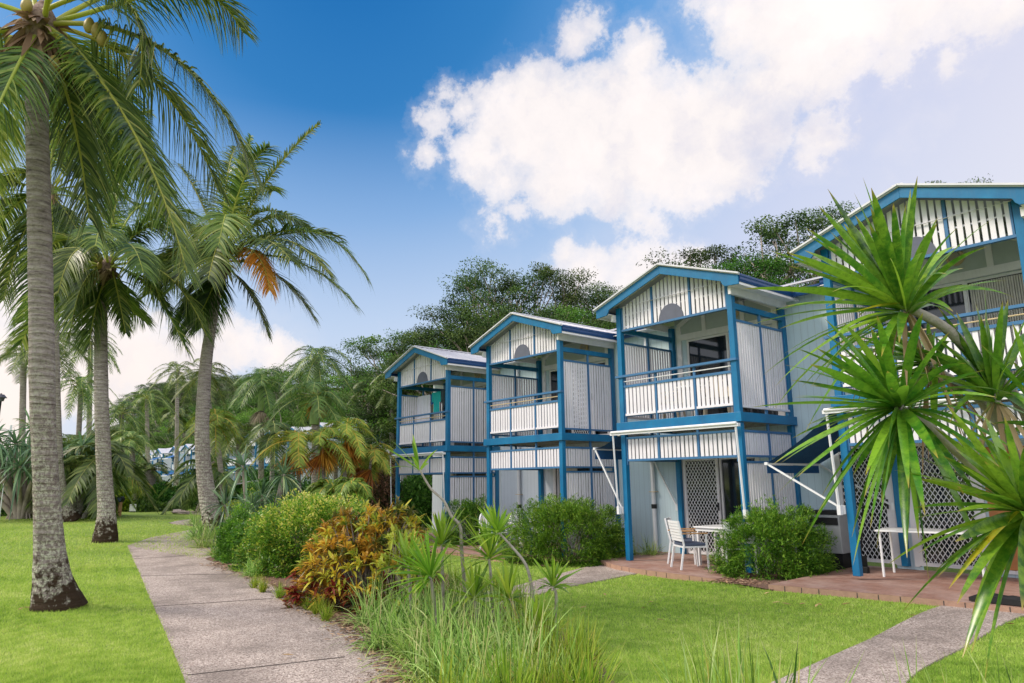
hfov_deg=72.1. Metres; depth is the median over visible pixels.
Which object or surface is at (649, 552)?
grass clump
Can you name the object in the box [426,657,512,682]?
grass clump
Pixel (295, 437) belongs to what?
palm tree
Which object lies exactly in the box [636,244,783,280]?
tree
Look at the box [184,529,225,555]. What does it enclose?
grass clump
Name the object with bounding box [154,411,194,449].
tree
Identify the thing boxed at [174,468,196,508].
shrub
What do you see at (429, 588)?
grass clump
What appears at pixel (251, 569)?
grass clump
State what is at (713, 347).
sliding door
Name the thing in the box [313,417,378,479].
palm tree
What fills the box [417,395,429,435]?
towel
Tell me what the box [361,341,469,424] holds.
tree
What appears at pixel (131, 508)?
sign board
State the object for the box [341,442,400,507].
palm tree
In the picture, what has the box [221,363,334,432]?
tree
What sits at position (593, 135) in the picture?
sky
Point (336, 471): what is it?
palm tree
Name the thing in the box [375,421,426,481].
balcony house
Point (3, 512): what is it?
shrub
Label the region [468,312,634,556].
balcony house
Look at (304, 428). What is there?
balcony house
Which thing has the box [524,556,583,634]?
dracaena
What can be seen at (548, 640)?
grass clump
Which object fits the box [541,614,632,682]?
grass clump
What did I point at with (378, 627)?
grass clump
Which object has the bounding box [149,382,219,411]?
tree
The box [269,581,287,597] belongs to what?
grass clump
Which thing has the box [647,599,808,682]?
grass clump
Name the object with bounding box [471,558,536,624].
dracaena
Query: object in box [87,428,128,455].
palm tree
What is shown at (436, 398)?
shirt
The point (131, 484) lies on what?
palm tree
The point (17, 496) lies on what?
pandanus
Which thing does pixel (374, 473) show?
palm tree
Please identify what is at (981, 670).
grass clump
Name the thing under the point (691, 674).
grass clump
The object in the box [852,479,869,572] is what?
broom
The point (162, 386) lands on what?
tree
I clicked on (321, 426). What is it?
balcony house
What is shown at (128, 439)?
palm tree
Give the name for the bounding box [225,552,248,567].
grass clump
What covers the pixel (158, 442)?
tree
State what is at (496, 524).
dracaena
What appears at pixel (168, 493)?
shrub
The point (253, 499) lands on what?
hedge bush
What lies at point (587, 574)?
side path
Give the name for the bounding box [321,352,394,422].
tree
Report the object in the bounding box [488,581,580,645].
grass clump
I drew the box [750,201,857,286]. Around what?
tree
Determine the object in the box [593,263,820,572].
balcony house
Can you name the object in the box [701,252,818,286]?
tree
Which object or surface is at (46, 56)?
coconut palm
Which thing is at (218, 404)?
tree
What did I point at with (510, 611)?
grass clump
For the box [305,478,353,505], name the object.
palm tree
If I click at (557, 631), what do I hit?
grass clump
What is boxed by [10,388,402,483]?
hillside
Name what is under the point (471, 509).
weeping shrub
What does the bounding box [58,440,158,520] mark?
palm tree
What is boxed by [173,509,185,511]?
path
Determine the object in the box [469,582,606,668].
grass clump
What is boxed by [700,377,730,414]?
resin chair
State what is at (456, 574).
grass clump
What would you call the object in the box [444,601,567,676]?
grass clump
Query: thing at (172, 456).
balcony house
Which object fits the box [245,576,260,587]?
grass clump
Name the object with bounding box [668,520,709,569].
armchair
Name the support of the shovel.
on the patio at (906, 582)
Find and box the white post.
[0,425,12,514]
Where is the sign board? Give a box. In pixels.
[129,504,135,511]
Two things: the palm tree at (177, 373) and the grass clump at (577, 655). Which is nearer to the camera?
the grass clump at (577, 655)
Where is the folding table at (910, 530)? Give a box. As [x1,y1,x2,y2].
[874,527,988,576]
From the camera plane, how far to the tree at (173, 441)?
119.57 m
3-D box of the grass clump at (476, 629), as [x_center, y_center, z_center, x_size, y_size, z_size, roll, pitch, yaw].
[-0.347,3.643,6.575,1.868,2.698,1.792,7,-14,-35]
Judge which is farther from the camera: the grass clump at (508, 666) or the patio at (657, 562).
the patio at (657, 562)
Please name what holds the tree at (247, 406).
on the hillside
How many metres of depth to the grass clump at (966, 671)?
4.17 m
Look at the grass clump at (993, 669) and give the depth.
4.30 m
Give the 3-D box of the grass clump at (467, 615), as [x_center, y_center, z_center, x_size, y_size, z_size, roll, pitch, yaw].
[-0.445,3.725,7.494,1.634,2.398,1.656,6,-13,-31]
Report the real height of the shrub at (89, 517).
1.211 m
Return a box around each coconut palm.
[0,0,267,612]
[0,97,170,521]
[1,170,215,542]
[135,120,373,534]
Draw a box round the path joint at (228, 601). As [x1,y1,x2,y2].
[135,555,344,674]
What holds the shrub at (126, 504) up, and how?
on the lawn at (144, 514)
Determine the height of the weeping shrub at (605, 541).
1.960 m
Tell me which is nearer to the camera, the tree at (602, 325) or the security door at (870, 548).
the security door at (870, 548)
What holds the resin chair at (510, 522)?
on the patio at (466, 551)
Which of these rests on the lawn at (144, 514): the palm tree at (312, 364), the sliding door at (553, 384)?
the palm tree at (312, 364)
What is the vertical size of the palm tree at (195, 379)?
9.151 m
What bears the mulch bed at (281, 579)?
on the lawn at (144, 514)
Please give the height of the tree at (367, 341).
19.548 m
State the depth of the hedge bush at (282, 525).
13.90 m
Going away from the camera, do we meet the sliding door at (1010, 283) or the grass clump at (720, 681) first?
the grass clump at (720, 681)
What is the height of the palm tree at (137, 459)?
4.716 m
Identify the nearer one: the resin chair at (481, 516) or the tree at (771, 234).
the resin chair at (481, 516)
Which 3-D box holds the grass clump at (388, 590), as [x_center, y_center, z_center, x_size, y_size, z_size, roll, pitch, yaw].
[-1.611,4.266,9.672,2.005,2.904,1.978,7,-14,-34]
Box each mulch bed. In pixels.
[206,545,613,681]
[513,553,615,565]
[711,568,803,590]
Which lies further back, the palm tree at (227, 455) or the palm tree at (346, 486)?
the palm tree at (227, 455)
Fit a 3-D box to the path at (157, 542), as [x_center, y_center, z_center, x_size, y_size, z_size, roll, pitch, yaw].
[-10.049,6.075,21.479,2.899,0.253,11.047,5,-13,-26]
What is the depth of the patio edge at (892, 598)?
9.67 m
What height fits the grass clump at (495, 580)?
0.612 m
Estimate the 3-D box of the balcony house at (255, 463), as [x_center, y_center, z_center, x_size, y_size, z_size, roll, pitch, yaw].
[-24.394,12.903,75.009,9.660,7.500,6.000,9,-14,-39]
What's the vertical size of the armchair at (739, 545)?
0.884 m
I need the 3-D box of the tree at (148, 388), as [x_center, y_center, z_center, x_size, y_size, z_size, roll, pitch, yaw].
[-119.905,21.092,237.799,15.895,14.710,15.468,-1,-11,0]
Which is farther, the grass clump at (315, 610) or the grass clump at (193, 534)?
the grass clump at (193, 534)
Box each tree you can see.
[0,321,93,394]
[0,341,27,460]
[13,418,30,463]
[26,438,136,515]
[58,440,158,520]
[60,371,119,437]
[62,332,122,437]
[62,433,86,450]
[64,454,93,509]
[72,457,131,514]
[83,401,162,451]
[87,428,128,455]
[111,430,158,499]
[112,392,136,416]
[114,476,155,500]
[117,382,157,401]
[117,389,180,461]
[118,391,156,414]
[124,408,171,444]
[125,451,151,469]
[132,383,160,410]
[132,403,195,447]
[132,462,171,488]
[138,382,184,411]
[141,416,174,449]
[142,411,194,450]
[145,361,197,486]
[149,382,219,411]
[149,407,193,437]
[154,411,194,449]
[157,381,195,409]
[157,407,222,447]
[157,454,241,514]
[161,403,230,447]
[167,374,212,402]
[168,358,246,490]
[172,381,231,407]
[175,408,247,507]
[177,421,241,492]
[183,378,233,412]
[210,421,269,482]
[211,374,241,405]
[212,386,255,409]
[214,372,281,411]
[220,374,299,427]
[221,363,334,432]
[226,367,297,479]
[226,373,286,411]
[235,420,303,479]
[236,387,304,434]
[242,386,339,446]
[246,429,332,502]
[262,381,363,488]
[268,345,360,428]
[269,328,415,422]
[274,406,302,426]
[279,426,364,481]
[289,365,372,426]
[297,441,359,487]
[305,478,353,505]
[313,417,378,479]
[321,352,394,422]
[324,342,432,479]
[325,477,376,506]
[331,364,444,478]
[334,329,450,417]
[337,448,391,487]
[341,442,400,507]
[345,377,374,442]
[357,299,481,409]
[361,338,469,445]
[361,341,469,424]
[361,369,414,483]
[362,308,539,450]
[382,308,590,410]
[397,265,540,358]
[406,255,583,391]
[428,310,504,411]
[469,302,582,352]
[476,261,603,324]
[538,314,613,358]
[541,280,613,324]
[553,303,614,328]
[571,283,622,322]
[582,319,626,330]
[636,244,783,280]
[672,211,838,286]
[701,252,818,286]
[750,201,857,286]
[926,173,992,182]
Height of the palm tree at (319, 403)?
5.933 m
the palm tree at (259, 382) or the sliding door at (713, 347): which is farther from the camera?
the palm tree at (259, 382)
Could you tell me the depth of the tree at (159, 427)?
137.09 m
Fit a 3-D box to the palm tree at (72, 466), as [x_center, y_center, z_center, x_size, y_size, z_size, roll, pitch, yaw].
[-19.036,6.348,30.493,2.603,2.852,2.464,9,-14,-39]
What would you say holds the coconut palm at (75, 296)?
on the lawn at (144, 514)
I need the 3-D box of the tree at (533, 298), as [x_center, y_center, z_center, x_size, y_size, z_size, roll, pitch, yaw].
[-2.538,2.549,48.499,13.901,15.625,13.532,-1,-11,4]
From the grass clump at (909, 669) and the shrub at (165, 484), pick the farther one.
the shrub at (165, 484)
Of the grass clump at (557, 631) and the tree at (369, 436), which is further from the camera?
the tree at (369, 436)
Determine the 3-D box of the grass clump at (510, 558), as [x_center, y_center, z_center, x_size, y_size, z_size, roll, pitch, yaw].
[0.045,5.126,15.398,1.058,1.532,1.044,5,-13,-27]
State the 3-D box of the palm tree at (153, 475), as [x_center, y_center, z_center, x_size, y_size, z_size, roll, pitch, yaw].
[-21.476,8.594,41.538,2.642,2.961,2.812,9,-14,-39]
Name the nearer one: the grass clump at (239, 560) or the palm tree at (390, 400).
the grass clump at (239, 560)
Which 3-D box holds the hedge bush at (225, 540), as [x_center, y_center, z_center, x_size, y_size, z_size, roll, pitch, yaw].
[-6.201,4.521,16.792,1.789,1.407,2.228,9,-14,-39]
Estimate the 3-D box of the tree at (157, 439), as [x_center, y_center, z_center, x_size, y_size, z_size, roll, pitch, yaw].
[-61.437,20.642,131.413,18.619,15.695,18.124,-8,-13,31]
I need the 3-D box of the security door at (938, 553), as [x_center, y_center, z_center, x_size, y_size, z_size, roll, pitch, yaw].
[7.375,2.773,12.010,0.071,2.100,1.000,9,-14,-39]
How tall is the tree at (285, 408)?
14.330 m
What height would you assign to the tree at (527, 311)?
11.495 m
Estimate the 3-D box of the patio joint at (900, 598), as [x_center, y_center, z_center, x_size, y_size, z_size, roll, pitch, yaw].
[6.724,3.410,9.149,2.162,0.085,6.263,9,-14,-39]
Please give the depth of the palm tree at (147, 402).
55.54 m
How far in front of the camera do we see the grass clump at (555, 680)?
5.19 m
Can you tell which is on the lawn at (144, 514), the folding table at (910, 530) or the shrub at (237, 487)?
the shrub at (237, 487)
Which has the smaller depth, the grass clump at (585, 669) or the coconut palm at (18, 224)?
the grass clump at (585, 669)
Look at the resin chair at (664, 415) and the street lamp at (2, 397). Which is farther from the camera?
the street lamp at (2, 397)
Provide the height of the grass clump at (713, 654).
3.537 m
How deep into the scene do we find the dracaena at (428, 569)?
7.89 m
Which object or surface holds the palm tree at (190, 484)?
on the lawn at (144, 514)
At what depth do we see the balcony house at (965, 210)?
11.96 m
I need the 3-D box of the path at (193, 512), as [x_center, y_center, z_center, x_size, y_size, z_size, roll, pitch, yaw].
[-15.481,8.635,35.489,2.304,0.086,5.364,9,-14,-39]
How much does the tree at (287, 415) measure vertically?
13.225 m
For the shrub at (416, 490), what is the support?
on the lawn at (144, 514)
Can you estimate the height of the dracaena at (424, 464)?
2.389 m
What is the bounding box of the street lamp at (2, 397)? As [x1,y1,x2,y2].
[0,393,6,411]
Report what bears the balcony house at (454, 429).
on the lawn at (144, 514)
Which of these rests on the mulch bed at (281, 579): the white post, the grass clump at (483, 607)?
the grass clump at (483, 607)
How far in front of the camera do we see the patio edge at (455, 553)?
16.70 m
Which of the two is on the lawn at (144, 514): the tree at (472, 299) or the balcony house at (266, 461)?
the balcony house at (266, 461)
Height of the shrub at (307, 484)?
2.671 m
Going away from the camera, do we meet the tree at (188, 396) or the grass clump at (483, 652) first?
the grass clump at (483, 652)
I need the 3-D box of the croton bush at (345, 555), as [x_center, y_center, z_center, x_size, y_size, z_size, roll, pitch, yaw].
[-2.248,3.509,10.710,2.461,2.284,2.543,3,-12,-16]
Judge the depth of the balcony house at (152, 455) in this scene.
103.71 m
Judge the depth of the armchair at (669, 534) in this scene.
14.06 m
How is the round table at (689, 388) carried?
on the balcony house at (694, 328)
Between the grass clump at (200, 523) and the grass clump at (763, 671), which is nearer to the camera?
the grass clump at (763, 671)
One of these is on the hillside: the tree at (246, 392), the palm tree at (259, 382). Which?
the tree at (246, 392)
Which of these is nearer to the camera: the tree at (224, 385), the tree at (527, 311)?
the tree at (527, 311)
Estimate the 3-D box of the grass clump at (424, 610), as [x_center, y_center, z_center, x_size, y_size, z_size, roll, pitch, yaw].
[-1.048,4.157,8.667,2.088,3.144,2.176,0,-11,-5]
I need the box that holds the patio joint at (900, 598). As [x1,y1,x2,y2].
[784,586,1010,611]
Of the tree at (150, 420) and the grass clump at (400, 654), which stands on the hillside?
the tree at (150, 420)
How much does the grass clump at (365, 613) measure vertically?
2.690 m
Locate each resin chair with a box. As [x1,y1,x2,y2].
[478,513,508,550]
[508,512,535,543]
[523,514,551,554]
[661,385,685,418]
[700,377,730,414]
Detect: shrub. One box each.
[0,480,28,515]
[86,508,120,518]
[116,488,134,511]
[124,497,180,511]
[141,481,178,504]
[160,478,174,495]
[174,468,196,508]
[191,491,218,509]
[218,483,248,504]
[239,478,297,497]
[241,464,280,483]
[294,473,320,495]
[368,452,406,510]
[388,475,431,528]
[440,493,509,545]
[493,493,634,567]
[704,494,844,581]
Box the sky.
[0,0,1023,446]
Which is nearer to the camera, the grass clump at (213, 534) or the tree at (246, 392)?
the grass clump at (213, 534)
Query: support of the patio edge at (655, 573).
on the lawn at (144, 514)
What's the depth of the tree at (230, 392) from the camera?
151.54 m
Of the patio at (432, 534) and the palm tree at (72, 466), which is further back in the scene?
the palm tree at (72, 466)
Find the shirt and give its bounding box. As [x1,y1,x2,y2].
[432,391,440,411]
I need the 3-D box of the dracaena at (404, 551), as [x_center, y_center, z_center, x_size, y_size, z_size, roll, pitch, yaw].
[-1.241,2.835,8.279,0.873,1.313,0.864,9,-14,-39]
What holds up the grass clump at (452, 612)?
on the mulch bed at (281, 579)
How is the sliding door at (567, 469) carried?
in the balcony house at (552, 420)
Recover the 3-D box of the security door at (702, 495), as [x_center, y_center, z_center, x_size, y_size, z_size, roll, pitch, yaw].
[4.241,3.652,15.668,0.071,2.100,0.930,9,-14,-39]
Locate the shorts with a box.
[441,390,444,406]
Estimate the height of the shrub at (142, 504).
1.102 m
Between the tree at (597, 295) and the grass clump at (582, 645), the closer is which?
the grass clump at (582, 645)
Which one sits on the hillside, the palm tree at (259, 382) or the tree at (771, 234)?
the tree at (771, 234)
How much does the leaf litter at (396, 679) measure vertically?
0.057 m
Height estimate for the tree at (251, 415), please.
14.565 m
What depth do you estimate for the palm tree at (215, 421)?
35.55 m
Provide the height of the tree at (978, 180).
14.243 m
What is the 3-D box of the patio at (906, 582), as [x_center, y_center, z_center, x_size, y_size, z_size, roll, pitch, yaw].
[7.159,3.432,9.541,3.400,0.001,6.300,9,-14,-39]
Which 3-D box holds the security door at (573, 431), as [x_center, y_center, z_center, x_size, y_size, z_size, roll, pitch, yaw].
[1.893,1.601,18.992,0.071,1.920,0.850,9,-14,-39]
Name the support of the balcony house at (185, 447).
on the lawn at (144, 514)
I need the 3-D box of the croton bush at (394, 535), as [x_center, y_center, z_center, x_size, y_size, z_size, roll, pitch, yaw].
[-1.534,3.399,9.886,1.125,1.675,1.075,9,-14,-39]
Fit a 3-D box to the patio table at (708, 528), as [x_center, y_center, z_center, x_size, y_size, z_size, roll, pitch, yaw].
[4.272,3.952,13.583,0.850,0.740,1.200,7,-14,-34]
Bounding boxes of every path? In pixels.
[128,546,412,682]
[129,530,216,558]
[169,517,227,525]
[171,511,200,514]
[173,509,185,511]
[476,565,635,609]
[771,601,1023,682]
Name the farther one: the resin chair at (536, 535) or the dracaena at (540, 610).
the resin chair at (536, 535)
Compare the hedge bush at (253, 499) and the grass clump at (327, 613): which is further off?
the hedge bush at (253, 499)
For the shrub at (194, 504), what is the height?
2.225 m
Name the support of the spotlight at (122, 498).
on the lawn at (144, 514)
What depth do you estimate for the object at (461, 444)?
23.34 m
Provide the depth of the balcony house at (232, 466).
77.84 m
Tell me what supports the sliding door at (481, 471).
in the balcony house at (454, 429)
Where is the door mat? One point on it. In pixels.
(1011, 600)
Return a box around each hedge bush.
[211,501,288,563]
[223,487,318,543]
[227,488,385,577]
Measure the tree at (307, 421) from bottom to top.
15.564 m
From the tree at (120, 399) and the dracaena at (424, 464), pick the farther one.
the tree at (120, 399)
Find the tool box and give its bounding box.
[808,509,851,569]
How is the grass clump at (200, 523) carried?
on the mulch bed at (281, 579)
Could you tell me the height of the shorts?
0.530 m
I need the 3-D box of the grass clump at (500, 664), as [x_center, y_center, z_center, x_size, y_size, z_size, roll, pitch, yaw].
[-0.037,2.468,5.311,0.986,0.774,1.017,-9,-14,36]
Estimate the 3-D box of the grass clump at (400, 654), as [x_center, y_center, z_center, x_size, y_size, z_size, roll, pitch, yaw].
[-1.044,3.648,7.048,1.648,2.420,1.671,-7,-13,27]
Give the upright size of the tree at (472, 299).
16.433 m
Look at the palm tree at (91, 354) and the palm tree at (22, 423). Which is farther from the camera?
the palm tree at (91, 354)
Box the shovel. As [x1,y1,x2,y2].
[860,504,867,566]
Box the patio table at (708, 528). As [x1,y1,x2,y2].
[693,524,770,568]
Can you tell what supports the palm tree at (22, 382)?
on the lawn at (144, 514)
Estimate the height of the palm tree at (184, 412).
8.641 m
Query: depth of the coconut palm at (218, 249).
22.30 m
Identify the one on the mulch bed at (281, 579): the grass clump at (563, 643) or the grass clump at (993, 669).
the grass clump at (563, 643)
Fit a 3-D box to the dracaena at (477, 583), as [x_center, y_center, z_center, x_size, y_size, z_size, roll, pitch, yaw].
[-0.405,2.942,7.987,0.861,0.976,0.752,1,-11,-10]
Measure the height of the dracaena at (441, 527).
1.532 m
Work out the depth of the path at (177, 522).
27.61 m
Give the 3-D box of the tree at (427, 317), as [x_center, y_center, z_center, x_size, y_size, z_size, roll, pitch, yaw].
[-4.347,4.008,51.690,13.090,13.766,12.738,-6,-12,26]
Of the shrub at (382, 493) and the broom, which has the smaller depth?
the broom
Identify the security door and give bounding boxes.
[570,365,595,433]
[682,458,721,555]
[835,447,895,563]
[913,441,985,569]
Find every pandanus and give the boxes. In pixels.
[0,407,94,520]
[192,444,311,541]
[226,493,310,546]
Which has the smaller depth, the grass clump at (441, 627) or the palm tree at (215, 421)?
the grass clump at (441, 627)
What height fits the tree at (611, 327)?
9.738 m
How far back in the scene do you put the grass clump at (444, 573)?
11.49 m
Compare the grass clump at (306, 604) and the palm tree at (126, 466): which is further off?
the palm tree at (126, 466)
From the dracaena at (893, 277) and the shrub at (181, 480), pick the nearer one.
the dracaena at (893, 277)
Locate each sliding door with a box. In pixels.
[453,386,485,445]
[454,471,485,535]
[549,360,607,434]
[557,468,603,540]
[686,324,778,415]
[718,457,758,523]
[901,270,1023,385]
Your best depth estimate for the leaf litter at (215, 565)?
8.36 m
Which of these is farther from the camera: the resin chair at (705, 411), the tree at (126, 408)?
the tree at (126, 408)
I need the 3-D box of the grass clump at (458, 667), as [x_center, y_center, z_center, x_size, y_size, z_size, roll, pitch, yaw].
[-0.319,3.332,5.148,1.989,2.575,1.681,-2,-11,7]
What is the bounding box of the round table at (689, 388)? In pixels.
[677,385,709,415]
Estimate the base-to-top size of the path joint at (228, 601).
0.032 m
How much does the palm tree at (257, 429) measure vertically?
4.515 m
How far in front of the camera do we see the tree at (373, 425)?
39.42 m
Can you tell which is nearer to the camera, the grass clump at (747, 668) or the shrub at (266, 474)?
the grass clump at (747, 668)
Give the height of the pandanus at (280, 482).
3.127 m
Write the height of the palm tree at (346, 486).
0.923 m
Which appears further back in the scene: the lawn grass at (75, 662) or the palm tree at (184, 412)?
the palm tree at (184, 412)
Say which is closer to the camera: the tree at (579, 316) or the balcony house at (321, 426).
the tree at (579, 316)
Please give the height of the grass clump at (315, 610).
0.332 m
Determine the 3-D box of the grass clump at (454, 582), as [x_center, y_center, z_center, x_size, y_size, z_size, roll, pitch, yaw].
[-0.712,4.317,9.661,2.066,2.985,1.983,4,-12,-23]
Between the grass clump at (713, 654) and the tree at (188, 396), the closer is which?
the grass clump at (713, 654)
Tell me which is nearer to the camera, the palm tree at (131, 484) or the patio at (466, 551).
the patio at (466, 551)
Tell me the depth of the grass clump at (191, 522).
27.09 m
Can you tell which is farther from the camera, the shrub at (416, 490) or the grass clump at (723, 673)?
the shrub at (416, 490)
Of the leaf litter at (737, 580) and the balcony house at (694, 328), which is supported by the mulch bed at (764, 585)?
the leaf litter at (737, 580)
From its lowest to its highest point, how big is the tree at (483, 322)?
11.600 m
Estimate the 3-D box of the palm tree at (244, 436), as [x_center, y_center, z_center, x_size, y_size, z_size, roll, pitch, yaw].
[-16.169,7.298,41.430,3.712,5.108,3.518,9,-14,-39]
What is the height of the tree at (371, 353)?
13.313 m
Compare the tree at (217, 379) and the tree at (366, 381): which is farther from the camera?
the tree at (217, 379)
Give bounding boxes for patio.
[408,533,435,542]
[430,539,570,558]
[601,551,761,578]
[770,566,1023,607]
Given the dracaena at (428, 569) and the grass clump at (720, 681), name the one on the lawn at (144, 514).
the grass clump at (720, 681)
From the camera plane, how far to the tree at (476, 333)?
36.65 m
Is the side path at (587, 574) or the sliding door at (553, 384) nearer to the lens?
the side path at (587, 574)
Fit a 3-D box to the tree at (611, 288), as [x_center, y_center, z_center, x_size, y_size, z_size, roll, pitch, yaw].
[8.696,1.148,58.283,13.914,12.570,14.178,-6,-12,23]
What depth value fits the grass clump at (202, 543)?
19.07 m
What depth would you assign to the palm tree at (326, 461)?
19.83 m
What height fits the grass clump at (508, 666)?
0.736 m
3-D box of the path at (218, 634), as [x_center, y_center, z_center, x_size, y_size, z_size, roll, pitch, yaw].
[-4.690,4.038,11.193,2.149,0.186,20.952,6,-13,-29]
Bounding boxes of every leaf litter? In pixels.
[199,561,432,682]
[353,665,432,682]
[694,570,834,587]
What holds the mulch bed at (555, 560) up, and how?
on the lawn at (144, 514)
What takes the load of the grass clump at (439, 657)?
on the mulch bed
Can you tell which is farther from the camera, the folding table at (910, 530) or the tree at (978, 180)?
the tree at (978, 180)
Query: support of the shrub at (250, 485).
on the lawn at (144, 514)
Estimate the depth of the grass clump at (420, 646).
6.30 m
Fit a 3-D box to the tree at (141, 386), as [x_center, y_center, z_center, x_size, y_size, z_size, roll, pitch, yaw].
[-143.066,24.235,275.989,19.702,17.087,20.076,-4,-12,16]
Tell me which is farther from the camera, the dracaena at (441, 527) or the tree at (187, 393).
the tree at (187, 393)
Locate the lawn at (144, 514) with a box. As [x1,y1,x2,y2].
[0,509,1023,682]
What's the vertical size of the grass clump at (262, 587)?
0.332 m
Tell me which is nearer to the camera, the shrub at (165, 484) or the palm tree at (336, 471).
the palm tree at (336, 471)
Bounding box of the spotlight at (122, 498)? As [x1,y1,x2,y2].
[117,496,124,515]
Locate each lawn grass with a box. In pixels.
[0,515,202,682]
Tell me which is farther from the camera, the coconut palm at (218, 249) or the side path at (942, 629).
the coconut palm at (218, 249)
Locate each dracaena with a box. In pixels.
[376,526,437,622]
[384,527,458,626]
[388,436,468,627]
[405,508,474,623]
[438,514,525,621]
[444,558,504,624]
[463,499,534,611]
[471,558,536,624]
[510,592,566,633]
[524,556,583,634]
[744,176,1023,676]
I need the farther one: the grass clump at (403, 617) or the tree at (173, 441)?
the tree at (173, 441)
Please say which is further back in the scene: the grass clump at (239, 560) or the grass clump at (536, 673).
the grass clump at (239, 560)
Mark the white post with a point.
(9, 429)
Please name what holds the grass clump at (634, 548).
on the mulch bed at (555, 560)
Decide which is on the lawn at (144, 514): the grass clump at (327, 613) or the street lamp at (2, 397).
the street lamp at (2, 397)
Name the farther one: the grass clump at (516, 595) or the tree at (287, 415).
the tree at (287, 415)
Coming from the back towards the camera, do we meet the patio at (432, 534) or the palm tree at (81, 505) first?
the palm tree at (81, 505)
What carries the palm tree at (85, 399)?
on the lawn at (144, 514)
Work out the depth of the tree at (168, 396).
211.97 m
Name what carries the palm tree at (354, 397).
on the hillside
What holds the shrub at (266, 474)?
on the lawn at (144, 514)
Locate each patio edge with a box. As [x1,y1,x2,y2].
[430,549,580,561]
[597,559,794,581]
[768,584,1023,613]
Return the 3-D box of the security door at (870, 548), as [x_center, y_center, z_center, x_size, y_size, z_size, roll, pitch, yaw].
[6.519,2.983,13.019,0.071,2.100,0.900,9,-14,-39]
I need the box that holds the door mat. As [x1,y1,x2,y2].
[969,593,1020,605]
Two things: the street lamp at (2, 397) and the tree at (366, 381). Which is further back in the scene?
the tree at (366, 381)
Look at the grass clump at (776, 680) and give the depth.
3.81 m
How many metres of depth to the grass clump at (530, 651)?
5.59 m
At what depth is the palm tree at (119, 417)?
45.44 m
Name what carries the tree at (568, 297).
on the hillside
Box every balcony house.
[150,448,183,485]
[150,450,169,482]
[161,446,194,480]
[172,444,195,475]
[226,445,258,479]
[233,426,307,473]
[264,426,309,479]
[287,427,310,481]
[307,422,340,480]
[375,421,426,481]
[383,345,511,540]
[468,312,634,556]
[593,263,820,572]
[764,182,1023,577]
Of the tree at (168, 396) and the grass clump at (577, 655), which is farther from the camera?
the tree at (168, 396)
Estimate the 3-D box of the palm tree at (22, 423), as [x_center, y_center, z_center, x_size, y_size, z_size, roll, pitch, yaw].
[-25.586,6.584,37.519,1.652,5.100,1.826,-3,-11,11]
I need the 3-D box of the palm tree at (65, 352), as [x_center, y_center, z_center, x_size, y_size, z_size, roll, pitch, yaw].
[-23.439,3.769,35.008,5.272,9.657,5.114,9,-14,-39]
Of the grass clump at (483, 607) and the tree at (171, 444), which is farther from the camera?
the tree at (171, 444)
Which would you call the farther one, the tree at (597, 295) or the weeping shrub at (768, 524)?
the tree at (597, 295)
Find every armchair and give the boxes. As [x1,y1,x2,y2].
[664,517,696,564]
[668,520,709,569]
[714,516,731,557]
[723,522,758,573]
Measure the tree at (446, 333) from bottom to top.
11.593 m
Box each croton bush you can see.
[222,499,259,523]
[280,495,446,614]
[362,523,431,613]
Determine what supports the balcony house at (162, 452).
on the lawn at (144, 514)
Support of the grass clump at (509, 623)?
on the mulch bed at (281, 579)
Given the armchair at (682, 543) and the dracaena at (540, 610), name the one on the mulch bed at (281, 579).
the dracaena at (540, 610)
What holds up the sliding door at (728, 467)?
in the balcony house at (694, 328)
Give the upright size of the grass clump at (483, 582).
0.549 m
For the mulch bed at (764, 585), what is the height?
0.090 m
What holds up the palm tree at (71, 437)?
on the lawn at (144, 514)
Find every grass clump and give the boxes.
[177,510,211,540]
[179,514,202,529]
[181,519,216,549]
[184,506,200,524]
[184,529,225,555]
[194,515,218,539]
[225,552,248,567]
[232,548,274,577]
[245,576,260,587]
[249,575,271,592]
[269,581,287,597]
[298,589,315,609]
[307,592,327,613]
[314,600,335,620]
[319,563,405,630]
[336,582,420,660]
[342,556,435,612]
[343,584,477,667]
[352,577,439,640]
[364,585,508,682]
[368,557,480,625]
[377,595,514,682]
[382,573,493,672]
[393,637,506,682]
[401,566,448,606]
[406,619,525,682]
[407,573,480,633]
[420,554,503,613]
[421,583,522,665]
[425,598,534,682]
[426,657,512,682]
[427,574,529,633]
[433,561,453,590]
[444,567,466,588]
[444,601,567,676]
[445,583,505,652]
[445,626,566,682]
[447,575,563,651]
[455,639,549,682]
[457,596,645,682]
[460,566,565,638]
[465,567,488,595]
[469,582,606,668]
[471,607,572,682]
[483,568,509,599]
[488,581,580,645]
[495,543,520,562]
[499,579,528,610]
[503,602,573,666]
[509,632,591,682]
[513,645,614,682]
[528,617,622,682]
[536,610,604,666]
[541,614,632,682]
[544,607,614,669]
[596,636,763,682]
[621,539,643,554]
[634,535,671,555]
[638,613,833,682]
[643,608,744,682]
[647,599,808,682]
[647,627,792,682]
[687,643,854,682]
[704,612,864,682]
[744,636,780,682]
[879,651,1021,682]
[880,638,964,682]
[904,648,1018,682]
[962,642,1020,682]
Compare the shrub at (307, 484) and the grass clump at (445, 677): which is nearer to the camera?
the grass clump at (445, 677)
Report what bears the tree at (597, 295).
on the hillside
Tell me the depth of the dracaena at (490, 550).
8.21 m
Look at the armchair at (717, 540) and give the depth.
14.50 m

